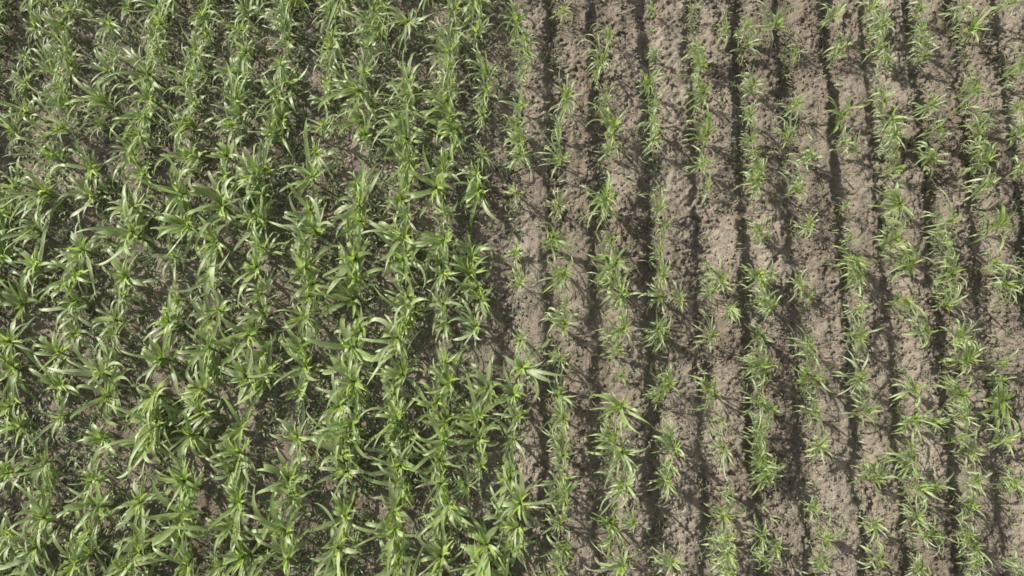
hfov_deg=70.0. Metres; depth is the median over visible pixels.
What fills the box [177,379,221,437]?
corn plant
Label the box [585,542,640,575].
corn plant
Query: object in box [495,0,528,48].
corn plant
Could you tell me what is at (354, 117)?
corn plant
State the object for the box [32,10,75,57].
corn plant
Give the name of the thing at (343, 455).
corn plant
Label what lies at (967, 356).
corn plant
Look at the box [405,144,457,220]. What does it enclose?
corn plant
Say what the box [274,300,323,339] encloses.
corn plant
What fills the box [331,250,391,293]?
corn plant
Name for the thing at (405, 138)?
corn plant
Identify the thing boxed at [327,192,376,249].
corn plant
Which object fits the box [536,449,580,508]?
corn plant
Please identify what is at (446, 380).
corn plant
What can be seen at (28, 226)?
corn plant
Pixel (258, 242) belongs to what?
corn plant
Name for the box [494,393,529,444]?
corn plant
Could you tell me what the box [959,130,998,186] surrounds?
corn plant
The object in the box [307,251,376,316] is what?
corn plant
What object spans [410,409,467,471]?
corn plant
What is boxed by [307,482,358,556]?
corn plant
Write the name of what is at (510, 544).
corn plant
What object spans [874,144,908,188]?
corn plant
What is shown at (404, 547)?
corn plant
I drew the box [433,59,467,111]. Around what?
corn plant
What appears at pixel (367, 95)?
corn plant
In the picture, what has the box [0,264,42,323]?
corn plant
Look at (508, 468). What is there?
corn plant
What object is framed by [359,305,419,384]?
corn plant
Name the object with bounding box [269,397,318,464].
corn plant
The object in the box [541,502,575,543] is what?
corn plant
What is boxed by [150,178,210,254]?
corn plant
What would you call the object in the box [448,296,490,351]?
corn plant
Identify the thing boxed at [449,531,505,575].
corn plant
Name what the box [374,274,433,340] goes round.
corn plant
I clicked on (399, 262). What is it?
corn plant
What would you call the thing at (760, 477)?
corn plant
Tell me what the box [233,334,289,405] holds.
corn plant
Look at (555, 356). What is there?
corn plant
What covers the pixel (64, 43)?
corn plant
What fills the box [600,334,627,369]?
corn plant
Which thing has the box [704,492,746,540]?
corn plant
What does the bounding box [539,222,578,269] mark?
corn plant
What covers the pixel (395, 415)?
corn plant
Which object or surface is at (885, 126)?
corn plant
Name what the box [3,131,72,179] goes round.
corn plant
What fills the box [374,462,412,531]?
corn plant
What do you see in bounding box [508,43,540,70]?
corn plant
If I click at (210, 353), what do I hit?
corn plant
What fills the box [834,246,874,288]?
corn plant
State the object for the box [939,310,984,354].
corn plant
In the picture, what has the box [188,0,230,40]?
corn plant
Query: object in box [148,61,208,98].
corn plant
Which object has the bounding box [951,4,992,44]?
corn plant
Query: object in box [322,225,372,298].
corn plant
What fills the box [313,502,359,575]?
corn plant
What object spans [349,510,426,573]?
corn plant
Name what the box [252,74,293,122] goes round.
corn plant
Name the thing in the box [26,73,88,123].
corn plant
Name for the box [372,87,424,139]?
corn plant
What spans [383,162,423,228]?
corn plant
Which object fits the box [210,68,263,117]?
corn plant
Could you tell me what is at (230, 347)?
corn plant
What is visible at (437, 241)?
corn plant
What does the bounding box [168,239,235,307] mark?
corn plant
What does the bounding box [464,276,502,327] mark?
corn plant
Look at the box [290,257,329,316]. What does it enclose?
corn plant
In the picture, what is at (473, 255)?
corn plant
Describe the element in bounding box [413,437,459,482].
corn plant
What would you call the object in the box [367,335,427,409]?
corn plant
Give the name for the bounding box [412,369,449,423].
corn plant
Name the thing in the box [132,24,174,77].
corn plant
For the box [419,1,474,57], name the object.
corn plant
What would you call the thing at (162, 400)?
corn plant
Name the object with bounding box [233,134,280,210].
corn plant
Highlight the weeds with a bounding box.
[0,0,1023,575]
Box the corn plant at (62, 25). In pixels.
[32,1,85,42]
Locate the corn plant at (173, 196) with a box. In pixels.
[134,154,206,241]
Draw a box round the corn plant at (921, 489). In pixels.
[895,467,946,514]
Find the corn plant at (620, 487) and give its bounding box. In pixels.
[595,464,641,512]
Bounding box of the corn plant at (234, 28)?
[218,18,262,54]
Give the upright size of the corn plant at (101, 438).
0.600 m
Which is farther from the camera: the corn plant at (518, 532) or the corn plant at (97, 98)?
the corn plant at (97, 98)
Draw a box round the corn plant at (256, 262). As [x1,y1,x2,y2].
[232,240,267,308]
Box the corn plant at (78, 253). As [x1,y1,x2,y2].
[56,211,119,296]
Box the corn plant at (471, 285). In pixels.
[454,261,495,308]
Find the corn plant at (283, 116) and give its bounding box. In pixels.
[254,92,295,145]
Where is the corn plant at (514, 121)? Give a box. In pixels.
[501,114,530,145]
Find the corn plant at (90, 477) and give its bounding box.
[67,457,115,514]
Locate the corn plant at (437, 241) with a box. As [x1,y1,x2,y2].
[411,215,456,278]
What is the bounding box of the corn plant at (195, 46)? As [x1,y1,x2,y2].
[179,20,220,82]
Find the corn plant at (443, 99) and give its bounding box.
[412,70,465,123]
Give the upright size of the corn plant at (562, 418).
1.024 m
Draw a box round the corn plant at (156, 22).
[145,0,177,47]
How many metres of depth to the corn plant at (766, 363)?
11.13 m
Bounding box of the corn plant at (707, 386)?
[690,368,722,411]
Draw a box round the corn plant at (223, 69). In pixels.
[212,54,254,97]
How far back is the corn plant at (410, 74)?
12.15 m
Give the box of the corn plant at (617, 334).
[595,306,636,345]
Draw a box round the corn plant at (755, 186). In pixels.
[732,159,766,201]
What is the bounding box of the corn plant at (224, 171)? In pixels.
[214,157,249,211]
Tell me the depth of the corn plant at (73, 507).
10.88 m
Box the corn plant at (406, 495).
[362,452,416,507]
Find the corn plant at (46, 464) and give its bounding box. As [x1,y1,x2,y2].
[19,437,66,493]
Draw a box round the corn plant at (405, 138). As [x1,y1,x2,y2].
[381,103,424,162]
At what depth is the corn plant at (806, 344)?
11.21 m
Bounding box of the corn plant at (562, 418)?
[542,398,572,444]
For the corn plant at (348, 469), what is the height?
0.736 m
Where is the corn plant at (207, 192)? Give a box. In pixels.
[181,170,248,252]
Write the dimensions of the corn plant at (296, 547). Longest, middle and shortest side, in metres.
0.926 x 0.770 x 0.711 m
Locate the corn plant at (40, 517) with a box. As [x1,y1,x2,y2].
[6,477,66,549]
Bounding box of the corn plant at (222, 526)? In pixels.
[163,501,253,564]
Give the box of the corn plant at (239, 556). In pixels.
[203,520,272,575]
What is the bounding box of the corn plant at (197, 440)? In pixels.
[162,408,217,466]
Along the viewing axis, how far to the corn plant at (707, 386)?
11.08 m
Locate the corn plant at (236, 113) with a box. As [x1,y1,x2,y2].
[211,90,257,135]
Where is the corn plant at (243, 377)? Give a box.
[217,346,285,404]
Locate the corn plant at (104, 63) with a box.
[81,46,123,92]
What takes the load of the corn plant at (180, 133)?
on the ground
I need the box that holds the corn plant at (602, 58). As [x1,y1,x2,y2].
[577,33,612,80]
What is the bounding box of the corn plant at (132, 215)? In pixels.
[104,189,162,238]
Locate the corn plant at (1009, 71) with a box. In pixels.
[992,42,1023,84]
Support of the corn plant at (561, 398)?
on the ground
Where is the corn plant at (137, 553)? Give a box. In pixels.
[106,525,165,575]
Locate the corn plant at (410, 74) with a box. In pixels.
[385,42,423,108]
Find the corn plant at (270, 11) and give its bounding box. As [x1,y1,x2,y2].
[258,0,300,30]
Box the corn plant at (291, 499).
[267,467,311,522]
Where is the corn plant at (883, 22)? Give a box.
[862,0,894,51]
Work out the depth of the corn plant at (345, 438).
10.97 m
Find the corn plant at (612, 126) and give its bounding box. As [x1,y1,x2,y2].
[585,102,632,157]
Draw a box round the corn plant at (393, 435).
[373,396,422,462]
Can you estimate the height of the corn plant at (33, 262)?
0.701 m
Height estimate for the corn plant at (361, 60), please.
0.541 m
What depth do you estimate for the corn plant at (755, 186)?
11.68 m
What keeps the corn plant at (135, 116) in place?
on the ground
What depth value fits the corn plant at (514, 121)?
11.93 m
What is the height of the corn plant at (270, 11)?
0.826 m
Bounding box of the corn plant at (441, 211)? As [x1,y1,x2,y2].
[427,200,457,234]
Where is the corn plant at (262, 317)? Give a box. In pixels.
[224,294,283,332]
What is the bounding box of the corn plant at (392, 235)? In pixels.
[361,214,433,285]
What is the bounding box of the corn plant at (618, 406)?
[591,389,652,444]
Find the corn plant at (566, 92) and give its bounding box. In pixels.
[548,70,583,124]
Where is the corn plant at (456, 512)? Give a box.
[413,474,476,539]
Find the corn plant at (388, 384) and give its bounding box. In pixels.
[370,367,411,422]
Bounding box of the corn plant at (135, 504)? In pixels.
[114,462,173,554]
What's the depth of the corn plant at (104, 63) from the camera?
12.24 m
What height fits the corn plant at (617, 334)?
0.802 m
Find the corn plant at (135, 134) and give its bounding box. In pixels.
[119,120,158,167]
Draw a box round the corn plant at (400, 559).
[381,519,408,575]
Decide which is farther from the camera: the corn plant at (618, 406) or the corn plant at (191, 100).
the corn plant at (191, 100)
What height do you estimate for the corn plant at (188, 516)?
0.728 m
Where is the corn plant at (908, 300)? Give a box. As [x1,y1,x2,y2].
[884,290,927,328]
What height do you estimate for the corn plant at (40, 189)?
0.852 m
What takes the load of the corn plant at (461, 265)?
on the ground
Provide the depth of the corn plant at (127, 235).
11.70 m
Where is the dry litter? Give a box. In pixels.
[0,0,1023,575]
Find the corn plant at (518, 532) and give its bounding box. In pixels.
[496,507,528,556]
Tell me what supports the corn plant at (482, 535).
on the ground
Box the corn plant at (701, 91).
[676,73,711,118]
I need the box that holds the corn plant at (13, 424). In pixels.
[0,402,42,463]
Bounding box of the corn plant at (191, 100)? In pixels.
[168,86,206,124]
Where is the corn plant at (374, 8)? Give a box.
[353,0,399,46]
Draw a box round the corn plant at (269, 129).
[249,104,292,157]
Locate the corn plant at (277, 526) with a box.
[243,476,318,560]
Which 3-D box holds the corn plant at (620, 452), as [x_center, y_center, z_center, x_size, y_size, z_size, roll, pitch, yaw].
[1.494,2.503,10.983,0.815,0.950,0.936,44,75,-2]
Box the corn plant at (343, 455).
[307,410,366,473]
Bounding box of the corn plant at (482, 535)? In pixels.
[459,513,505,575]
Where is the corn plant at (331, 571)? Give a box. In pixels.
[307,533,352,575]
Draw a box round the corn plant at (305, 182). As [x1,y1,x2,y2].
[277,119,342,198]
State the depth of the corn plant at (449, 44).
12.18 m
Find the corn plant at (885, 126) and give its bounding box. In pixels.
[871,106,913,145]
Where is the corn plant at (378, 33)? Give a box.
[343,0,390,62]
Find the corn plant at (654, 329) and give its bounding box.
[639,310,672,352]
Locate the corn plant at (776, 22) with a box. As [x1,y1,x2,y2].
[750,0,794,43]
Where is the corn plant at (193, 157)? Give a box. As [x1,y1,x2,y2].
[154,131,208,190]
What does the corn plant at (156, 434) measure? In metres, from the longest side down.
1.401 x 0.995 x 0.900 m
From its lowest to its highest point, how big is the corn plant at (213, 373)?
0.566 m
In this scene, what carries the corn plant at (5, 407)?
on the ground
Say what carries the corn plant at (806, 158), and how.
on the ground
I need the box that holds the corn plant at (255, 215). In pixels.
[236,175,274,238]
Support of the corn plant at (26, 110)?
on the ground
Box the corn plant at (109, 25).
[84,9,125,51]
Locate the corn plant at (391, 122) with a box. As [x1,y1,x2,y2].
[372,107,427,163]
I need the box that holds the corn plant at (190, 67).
[176,43,212,99]
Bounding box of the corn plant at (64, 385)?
[28,349,82,413]
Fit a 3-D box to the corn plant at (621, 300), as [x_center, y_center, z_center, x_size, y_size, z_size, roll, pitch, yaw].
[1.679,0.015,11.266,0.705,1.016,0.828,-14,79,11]
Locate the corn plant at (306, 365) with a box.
[271,335,325,401]
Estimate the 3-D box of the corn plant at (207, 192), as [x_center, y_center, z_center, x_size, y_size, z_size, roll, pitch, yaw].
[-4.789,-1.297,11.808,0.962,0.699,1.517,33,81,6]
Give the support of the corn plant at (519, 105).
on the ground
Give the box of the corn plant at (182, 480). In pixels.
[143,443,204,520]
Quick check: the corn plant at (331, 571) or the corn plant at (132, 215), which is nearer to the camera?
the corn plant at (331, 571)
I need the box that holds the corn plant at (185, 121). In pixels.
[163,101,224,147]
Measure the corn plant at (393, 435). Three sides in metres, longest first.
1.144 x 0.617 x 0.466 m
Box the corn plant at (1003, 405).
[975,375,1015,451]
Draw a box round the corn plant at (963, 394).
[933,375,972,414]
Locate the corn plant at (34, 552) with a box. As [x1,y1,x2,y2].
[0,520,61,575]
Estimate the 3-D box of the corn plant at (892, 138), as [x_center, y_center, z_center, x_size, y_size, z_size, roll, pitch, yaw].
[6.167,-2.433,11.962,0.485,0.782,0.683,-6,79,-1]
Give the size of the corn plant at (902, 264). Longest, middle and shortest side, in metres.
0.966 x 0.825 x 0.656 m
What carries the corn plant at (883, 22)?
on the ground
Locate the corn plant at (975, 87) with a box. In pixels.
[950,67,990,115]
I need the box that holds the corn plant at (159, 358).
[120,318,188,402]
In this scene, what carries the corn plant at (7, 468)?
on the ground
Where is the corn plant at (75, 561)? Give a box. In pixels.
[52,529,98,575]
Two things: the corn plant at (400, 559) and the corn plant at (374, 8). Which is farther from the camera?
the corn plant at (374, 8)
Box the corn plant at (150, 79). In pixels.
[101,42,166,100]
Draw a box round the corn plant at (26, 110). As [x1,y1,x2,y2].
[0,86,41,132]
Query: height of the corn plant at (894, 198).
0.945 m
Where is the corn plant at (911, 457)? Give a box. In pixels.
[879,431,921,486]
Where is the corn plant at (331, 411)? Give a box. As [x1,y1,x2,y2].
[318,363,354,440]
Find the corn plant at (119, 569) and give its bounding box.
[106,536,167,575]
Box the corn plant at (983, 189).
[961,166,1001,201]
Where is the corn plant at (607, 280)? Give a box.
[587,254,629,305]
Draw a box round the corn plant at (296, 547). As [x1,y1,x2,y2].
[252,523,310,575]
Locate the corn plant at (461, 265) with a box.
[440,250,489,313]
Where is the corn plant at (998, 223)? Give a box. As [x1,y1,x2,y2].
[968,197,1017,254]
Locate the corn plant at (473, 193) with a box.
[456,169,499,230]
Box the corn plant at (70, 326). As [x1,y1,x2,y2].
[57,309,96,351]
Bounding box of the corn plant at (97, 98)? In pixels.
[70,75,124,120]
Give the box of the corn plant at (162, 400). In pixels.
[124,375,181,436]
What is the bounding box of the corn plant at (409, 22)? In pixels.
[378,5,432,55]
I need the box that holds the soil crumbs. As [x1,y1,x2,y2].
[0,0,1023,575]
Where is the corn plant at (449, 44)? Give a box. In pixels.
[422,17,462,74]
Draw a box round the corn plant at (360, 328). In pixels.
[341,307,371,354]
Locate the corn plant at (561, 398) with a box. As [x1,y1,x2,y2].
[548,374,577,416]
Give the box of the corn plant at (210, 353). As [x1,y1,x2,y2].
[176,318,225,386]
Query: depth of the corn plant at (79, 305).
11.41 m
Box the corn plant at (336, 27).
[316,22,353,67]
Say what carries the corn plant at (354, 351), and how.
on the ground
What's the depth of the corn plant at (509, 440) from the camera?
11.19 m
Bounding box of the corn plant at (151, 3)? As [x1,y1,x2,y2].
[128,0,177,37]
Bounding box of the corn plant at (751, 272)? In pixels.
[737,263,776,297]
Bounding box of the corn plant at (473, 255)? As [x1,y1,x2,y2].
[447,231,492,280]
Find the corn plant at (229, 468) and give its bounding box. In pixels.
[205,445,250,506]
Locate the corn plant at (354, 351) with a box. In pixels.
[303,316,391,404]
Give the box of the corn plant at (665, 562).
[649,542,692,575]
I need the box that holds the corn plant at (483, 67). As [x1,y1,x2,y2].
[465,43,499,85]
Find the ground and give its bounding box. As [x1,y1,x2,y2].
[0,0,1023,575]
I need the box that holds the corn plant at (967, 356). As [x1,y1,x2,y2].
[937,330,988,380]
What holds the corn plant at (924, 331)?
on the ground
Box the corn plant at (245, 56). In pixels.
[227,17,256,84]
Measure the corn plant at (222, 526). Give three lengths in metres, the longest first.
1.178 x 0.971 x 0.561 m
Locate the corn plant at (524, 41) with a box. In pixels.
[511,27,543,57]
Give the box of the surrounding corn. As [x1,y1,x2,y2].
[0,0,1023,575]
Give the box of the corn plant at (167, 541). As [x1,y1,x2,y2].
[145,511,201,559]
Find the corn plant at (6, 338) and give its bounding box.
[0,317,44,367]
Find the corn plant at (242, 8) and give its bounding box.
[219,0,263,35]
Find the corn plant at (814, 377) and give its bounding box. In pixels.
[791,352,838,397]
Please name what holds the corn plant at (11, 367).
on the ground
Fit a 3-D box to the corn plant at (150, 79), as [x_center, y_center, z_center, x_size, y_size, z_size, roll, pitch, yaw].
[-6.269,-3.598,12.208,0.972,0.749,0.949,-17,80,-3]
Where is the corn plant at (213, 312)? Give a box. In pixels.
[195,288,237,330]
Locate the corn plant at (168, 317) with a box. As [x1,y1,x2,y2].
[143,291,185,364]
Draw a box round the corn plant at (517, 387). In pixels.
[491,360,530,420]
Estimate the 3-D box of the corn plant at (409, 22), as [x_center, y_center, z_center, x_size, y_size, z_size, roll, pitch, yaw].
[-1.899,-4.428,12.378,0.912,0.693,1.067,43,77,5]
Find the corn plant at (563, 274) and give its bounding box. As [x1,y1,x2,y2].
[537,256,575,296]
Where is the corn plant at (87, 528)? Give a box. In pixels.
[63,499,105,553]
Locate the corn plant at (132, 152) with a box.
[102,128,147,188]
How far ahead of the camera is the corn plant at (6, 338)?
11.35 m
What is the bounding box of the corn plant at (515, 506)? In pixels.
[492,464,559,527]
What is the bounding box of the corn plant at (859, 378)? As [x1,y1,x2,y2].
[831,350,871,395]
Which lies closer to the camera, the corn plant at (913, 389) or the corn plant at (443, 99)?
the corn plant at (913, 389)
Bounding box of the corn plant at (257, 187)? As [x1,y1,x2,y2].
[235,150,276,226]
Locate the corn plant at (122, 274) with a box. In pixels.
[100,228,160,315]
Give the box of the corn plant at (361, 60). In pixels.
[342,41,388,102]
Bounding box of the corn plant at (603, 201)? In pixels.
[578,171,623,231]
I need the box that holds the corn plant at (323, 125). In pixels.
[299,106,341,140]
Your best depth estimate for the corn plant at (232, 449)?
10.88 m
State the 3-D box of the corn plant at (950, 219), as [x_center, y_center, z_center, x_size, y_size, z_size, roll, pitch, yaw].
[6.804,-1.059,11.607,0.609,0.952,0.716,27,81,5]
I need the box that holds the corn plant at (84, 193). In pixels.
[57,172,115,220]
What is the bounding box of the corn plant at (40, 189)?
[0,163,67,231]
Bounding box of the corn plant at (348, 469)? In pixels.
[314,437,370,501]
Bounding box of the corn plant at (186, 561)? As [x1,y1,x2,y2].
[152,529,200,575]
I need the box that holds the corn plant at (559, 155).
[538,128,574,180]
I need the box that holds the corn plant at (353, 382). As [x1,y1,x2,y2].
[324,352,377,420]
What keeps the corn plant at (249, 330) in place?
on the ground
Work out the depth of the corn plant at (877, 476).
10.78 m
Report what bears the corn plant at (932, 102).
on the ground
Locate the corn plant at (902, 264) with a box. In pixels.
[881,242,922,283]
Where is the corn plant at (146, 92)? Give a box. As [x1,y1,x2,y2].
[115,75,166,126]
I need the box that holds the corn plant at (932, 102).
[911,85,947,119]
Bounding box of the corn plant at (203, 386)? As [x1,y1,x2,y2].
[173,356,221,425]
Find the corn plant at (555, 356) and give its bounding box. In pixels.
[542,344,573,378]
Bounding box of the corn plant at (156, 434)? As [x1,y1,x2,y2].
[105,384,183,478]
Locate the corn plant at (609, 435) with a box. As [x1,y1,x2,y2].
[589,416,620,463]
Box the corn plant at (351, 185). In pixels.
[341,161,381,199]
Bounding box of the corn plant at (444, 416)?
[420,386,459,439]
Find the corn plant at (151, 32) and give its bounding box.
[132,13,175,65]
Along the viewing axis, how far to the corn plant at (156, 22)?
12.31 m
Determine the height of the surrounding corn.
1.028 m
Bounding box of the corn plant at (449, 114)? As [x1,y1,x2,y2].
[418,91,472,137]
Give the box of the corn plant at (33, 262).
[7,221,66,298]
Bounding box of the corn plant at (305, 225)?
[267,195,339,244]
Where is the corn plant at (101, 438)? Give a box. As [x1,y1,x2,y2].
[77,423,124,473]
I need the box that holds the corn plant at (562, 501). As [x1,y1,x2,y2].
[540,472,582,518]
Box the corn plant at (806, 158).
[787,134,826,179]
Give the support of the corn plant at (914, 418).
on the ground
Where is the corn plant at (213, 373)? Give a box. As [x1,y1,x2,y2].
[191,343,235,391]
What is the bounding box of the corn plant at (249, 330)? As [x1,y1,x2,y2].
[214,310,275,369]
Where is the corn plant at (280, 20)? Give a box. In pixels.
[258,0,303,52]
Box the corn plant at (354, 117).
[335,102,376,147]
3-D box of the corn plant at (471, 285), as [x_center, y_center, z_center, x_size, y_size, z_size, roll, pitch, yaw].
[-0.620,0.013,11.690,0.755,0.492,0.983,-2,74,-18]
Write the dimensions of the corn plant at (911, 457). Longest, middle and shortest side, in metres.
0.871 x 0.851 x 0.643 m
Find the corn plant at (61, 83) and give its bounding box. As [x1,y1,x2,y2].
[40,67,72,106]
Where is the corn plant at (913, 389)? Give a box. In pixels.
[889,367,929,414]
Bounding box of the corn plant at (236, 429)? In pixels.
[218,395,259,456]
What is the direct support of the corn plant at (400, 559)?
on the ground
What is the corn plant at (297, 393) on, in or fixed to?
on the ground
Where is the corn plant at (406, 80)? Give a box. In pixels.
[381,61,429,120]
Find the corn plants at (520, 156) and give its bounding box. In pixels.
[0,0,1023,575]
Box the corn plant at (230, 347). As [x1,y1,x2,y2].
[187,320,248,384]
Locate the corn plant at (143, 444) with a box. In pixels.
[95,395,171,478]
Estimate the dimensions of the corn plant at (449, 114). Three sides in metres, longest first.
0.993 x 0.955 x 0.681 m
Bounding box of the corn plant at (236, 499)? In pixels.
[208,474,249,540]
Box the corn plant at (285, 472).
[255,446,311,520]
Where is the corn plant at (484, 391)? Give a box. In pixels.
[464,351,505,410]
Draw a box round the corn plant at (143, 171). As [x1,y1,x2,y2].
[126,156,165,199]
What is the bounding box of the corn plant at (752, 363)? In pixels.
[733,343,772,386]
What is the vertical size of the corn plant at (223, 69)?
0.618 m
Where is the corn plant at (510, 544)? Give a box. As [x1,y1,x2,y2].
[489,513,536,572]
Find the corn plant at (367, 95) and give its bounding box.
[338,82,384,128]
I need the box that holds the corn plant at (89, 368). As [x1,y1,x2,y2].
[47,337,130,387]
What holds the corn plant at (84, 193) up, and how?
on the ground
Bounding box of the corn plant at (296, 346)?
[278,312,315,366]
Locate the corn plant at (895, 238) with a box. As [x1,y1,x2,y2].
[872,211,910,259]
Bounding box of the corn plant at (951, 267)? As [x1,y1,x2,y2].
[922,244,966,299]
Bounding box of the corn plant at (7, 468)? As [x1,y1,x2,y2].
[0,446,33,495]
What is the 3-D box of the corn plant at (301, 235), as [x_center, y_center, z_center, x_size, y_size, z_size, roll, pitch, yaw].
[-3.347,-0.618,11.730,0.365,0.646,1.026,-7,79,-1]
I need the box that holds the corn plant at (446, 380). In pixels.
[426,346,469,405]
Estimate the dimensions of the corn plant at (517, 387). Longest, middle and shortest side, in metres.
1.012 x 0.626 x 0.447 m
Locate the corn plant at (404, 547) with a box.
[375,527,415,575]
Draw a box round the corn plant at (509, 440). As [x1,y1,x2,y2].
[490,405,530,466]
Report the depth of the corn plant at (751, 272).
11.42 m
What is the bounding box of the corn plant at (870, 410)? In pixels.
[845,384,883,429]
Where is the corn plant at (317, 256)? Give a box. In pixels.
[278,236,340,283]
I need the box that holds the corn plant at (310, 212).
[282,183,334,255]
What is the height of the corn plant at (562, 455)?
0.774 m
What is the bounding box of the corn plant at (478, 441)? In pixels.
[449,407,502,468]
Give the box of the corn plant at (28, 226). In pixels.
[1,192,67,251]
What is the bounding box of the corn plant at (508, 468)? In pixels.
[490,452,522,515]
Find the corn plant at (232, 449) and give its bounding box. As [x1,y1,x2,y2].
[210,423,256,498]
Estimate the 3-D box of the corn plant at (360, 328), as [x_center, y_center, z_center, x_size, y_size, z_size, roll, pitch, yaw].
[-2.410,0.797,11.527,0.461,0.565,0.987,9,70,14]
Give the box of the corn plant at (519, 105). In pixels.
[501,82,534,123]
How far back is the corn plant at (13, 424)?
11.14 m
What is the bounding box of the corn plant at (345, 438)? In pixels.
[306,410,364,453]
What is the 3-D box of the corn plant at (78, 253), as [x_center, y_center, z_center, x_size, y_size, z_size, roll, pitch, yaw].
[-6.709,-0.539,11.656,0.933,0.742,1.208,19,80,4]
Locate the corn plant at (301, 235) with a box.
[290,219,315,274]
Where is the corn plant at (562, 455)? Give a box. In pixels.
[545,428,578,476]
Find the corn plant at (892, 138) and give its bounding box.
[873,116,908,155]
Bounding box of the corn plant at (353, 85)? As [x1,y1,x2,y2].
[318,63,380,129]
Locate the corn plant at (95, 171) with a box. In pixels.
[57,139,108,193]
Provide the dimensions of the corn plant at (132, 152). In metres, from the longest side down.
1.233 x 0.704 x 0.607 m
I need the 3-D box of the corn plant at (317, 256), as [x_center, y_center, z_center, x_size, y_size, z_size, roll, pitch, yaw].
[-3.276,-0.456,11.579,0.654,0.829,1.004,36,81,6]
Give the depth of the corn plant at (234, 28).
12.32 m
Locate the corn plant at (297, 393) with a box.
[281,361,323,417]
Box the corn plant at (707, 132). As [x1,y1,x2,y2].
[685,103,719,149]
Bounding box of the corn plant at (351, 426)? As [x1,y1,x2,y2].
[312,400,371,470]
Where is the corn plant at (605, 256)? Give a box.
[584,231,638,295]
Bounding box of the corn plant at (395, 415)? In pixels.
[358,359,425,449]
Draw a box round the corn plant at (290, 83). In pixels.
[253,66,313,114]
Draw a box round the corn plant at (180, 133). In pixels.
[159,101,197,151]
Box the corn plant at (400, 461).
[363,432,430,507]
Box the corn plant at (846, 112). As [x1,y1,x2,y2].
[823,92,869,143]
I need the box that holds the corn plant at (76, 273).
[39,246,94,304]
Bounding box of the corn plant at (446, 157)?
[430,132,473,177]
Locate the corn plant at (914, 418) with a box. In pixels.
[892,407,944,447]
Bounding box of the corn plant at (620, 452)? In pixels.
[585,433,648,488]
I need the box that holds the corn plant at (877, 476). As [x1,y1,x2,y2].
[845,450,903,503]
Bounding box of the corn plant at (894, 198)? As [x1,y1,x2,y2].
[868,181,915,222]
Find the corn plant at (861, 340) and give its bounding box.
[841,311,885,356]
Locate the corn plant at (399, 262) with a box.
[372,226,431,287]
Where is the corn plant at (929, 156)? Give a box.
[903,132,950,179]
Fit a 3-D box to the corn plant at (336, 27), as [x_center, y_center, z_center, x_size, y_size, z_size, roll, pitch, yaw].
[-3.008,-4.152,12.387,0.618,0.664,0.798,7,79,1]
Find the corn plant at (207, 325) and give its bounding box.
[189,275,223,342]
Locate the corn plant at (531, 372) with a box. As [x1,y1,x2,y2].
[502,338,566,399]
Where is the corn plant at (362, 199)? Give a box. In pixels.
[331,167,381,235]
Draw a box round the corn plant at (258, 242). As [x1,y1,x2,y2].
[245,227,293,259]
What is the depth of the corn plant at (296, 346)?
11.40 m
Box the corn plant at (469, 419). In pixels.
[449,371,507,435]
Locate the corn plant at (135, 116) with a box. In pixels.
[109,101,156,149]
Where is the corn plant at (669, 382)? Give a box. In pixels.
[647,362,680,401]
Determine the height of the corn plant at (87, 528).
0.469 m
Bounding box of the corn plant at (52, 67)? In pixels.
[31,36,80,82]
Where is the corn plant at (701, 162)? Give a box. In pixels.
[680,145,718,188]
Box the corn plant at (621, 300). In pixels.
[598,267,644,313]
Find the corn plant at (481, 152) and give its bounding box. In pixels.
[472,138,503,172]
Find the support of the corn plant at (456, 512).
on the ground
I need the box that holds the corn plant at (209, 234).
[192,214,242,289]
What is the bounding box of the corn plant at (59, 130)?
[26,87,83,158]
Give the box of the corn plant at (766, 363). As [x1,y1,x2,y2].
[741,346,778,388]
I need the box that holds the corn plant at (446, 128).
[408,105,467,163]
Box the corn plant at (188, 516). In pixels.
[141,478,211,555]
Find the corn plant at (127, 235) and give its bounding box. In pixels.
[72,181,157,265]
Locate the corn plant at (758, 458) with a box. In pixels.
[744,436,783,477]
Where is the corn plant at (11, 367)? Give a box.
[0,343,29,402]
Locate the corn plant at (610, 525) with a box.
[589,499,630,550]
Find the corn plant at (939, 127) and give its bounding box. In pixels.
[912,101,956,143]
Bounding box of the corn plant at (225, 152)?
[205,130,252,168]
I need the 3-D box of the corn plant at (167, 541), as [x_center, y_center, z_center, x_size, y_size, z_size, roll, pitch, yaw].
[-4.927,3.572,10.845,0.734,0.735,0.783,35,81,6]
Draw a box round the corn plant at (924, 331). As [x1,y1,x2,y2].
[901,312,942,353]
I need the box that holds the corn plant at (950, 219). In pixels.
[919,189,961,249]
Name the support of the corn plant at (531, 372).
on the ground
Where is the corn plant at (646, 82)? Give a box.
[637,66,665,100]
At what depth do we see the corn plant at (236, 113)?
12.06 m
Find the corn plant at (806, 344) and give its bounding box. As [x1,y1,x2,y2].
[780,324,821,369]
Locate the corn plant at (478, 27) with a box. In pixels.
[466,8,496,49]
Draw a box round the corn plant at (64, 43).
[48,23,92,79]
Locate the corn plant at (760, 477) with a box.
[740,454,777,496]
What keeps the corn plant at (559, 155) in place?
on the ground
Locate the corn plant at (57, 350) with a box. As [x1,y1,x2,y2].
[33,330,73,396]
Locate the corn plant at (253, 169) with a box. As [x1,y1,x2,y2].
[231,143,265,218]
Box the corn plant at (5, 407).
[0,382,42,440]
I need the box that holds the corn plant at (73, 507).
[63,477,119,553]
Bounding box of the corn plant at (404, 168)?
[377,130,422,203]
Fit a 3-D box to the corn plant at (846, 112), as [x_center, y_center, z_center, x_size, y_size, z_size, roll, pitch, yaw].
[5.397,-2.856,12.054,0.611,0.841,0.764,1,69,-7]
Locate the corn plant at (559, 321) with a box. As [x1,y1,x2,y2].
[539,294,580,348]
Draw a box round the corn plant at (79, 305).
[39,273,99,344]
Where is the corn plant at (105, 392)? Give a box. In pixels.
[70,349,135,424]
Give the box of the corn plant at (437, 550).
[414,526,462,575]

